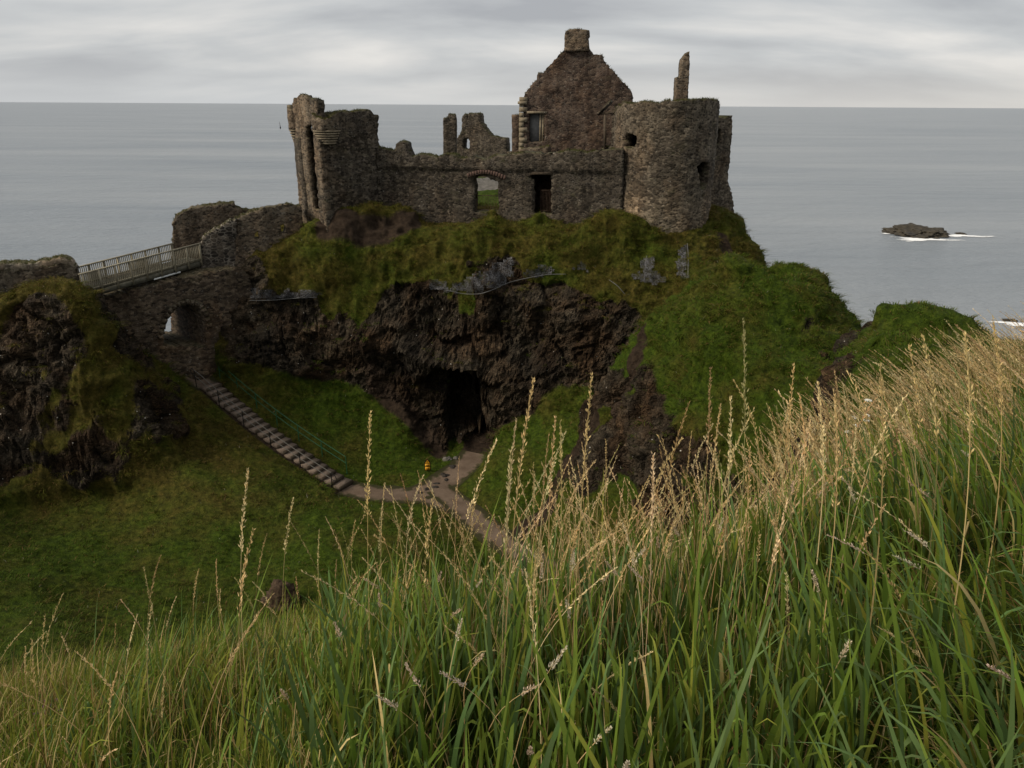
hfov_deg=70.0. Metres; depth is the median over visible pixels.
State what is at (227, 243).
approach wall
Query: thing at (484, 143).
ragged gable
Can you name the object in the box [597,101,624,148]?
doorway fragment
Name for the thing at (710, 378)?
grass stalk
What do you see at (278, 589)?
boulder
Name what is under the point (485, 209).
iron railing
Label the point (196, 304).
stone arch
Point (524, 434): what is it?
grass stalk
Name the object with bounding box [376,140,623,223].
curtain wall
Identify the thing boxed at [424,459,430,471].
warning sign
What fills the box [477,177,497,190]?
courtyard path
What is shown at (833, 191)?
sea
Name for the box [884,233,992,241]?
foam
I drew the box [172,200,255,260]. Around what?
approach wall
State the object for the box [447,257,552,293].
rock netting
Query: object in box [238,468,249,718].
grass stalk
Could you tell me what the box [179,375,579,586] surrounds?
path
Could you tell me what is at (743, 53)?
sky
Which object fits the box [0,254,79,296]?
parapet wall
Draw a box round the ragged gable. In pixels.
[457,113,509,176]
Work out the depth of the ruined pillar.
68.19 m
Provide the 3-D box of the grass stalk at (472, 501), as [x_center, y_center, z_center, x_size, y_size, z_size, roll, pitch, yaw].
[-0.177,0.763,2.970,0.246,1.198,0.031,0,21,0]
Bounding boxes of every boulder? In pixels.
[260,579,301,611]
[442,456,451,461]
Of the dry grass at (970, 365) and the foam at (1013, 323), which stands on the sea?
the foam at (1013, 323)
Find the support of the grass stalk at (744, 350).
on the terrain at (394, 361)
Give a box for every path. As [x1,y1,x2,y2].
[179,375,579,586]
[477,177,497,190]
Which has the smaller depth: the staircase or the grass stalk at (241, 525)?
the grass stalk at (241, 525)
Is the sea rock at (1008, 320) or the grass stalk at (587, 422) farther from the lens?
the sea rock at (1008, 320)
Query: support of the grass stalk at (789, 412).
on the terrain at (394, 361)
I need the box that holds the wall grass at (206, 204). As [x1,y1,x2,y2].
[0,27,717,264]
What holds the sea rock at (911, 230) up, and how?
in the sea
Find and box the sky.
[0,0,1023,107]
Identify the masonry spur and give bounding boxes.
[673,52,689,99]
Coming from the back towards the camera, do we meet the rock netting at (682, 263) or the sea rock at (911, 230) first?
the sea rock at (911, 230)
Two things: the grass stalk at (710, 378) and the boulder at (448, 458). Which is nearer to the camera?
the grass stalk at (710, 378)
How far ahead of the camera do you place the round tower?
45.35 m
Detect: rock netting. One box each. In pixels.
[249,288,322,300]
[429,279,448,292]
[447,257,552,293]
[523,265,553,277]
[632,256,665,284]
[675,243,688,277]
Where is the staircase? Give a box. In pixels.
[200,382,352,491]
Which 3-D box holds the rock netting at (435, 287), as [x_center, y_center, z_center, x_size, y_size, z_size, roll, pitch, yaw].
[-4.627,-6.302,46.986,1.438,0.704,0.489,8,22,19]
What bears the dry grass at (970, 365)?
on the terrain at (394, 361)
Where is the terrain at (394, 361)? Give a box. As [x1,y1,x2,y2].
[0,177,1023,767]
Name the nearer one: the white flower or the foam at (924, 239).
the white flower
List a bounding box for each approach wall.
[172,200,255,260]
[200,203,302,267]
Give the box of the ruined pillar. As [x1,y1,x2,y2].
[443,114,456,153]
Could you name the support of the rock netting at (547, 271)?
on the terrain at (394, 361)
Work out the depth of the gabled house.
54.17 m
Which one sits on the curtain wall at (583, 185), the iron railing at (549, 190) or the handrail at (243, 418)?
the iron railing at (549, 190)
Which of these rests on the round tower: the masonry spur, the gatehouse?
the masonry spur
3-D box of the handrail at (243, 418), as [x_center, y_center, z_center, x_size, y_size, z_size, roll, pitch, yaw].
[-15.450,2.778,44.592,12.065,5.667,0.394,12,24,28]
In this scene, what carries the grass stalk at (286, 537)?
on the terrain at (394, 361)
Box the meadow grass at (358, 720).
[0,324,1023,767]
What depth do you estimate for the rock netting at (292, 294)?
47.55 m
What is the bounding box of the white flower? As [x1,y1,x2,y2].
[858,399,871,451]
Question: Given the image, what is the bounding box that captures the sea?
[0,102,1023,340]
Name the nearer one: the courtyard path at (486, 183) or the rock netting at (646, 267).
the rock netting at (646, 267)
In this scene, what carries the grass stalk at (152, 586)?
on the terrain at (394, 361)
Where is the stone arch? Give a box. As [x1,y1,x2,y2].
[82,258,252,379]
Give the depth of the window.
55.56 m
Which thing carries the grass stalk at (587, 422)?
on the terrain at (394, 361)
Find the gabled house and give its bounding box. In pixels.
[512,29,632,152]
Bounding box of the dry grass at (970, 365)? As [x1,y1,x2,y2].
[0,303,1023,767]
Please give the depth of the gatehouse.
47.41 m
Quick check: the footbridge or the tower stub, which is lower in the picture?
the footbridge
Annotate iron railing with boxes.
[476,194,497,210]
[540,189,550,212]
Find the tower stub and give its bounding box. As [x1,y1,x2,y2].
[711,115,733,212]
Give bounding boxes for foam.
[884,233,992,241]
[991,321,1023,325]
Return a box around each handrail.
[190,368,336,487]
[218,366,347,473]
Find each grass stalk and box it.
[147,556,160,636]
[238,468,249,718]
[282,497,293,628]
[364,411,372,685]
[448,438,496,610]
[502,378,534,684]
[569,373,592,694]
[700,366,712,559]
[731,318,748,638]
[764,364,795,619]
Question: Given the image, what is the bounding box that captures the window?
[527,111,546,141]
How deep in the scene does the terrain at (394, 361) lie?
39.38 m
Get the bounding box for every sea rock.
[882,223,949,238]
[1000,318,1017,321]
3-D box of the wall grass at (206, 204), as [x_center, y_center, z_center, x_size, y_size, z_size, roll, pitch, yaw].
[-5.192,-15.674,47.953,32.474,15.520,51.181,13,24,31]
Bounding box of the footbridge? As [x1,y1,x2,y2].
[78,243,202,293]
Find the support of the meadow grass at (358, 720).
on the terrain at (394, 361)
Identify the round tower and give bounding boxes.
[613,98,719,233]
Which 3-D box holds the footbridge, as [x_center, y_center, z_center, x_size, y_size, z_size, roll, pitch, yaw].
[-22.909,-7.014,44.313,1.920,2.077,8.316,13,25,31]
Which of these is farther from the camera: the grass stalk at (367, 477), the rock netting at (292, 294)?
the rock netting at (292, 294)
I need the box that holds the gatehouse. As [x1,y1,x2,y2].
[287,94,381,231]
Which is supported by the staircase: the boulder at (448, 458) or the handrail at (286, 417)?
the handrail at (286, 417)

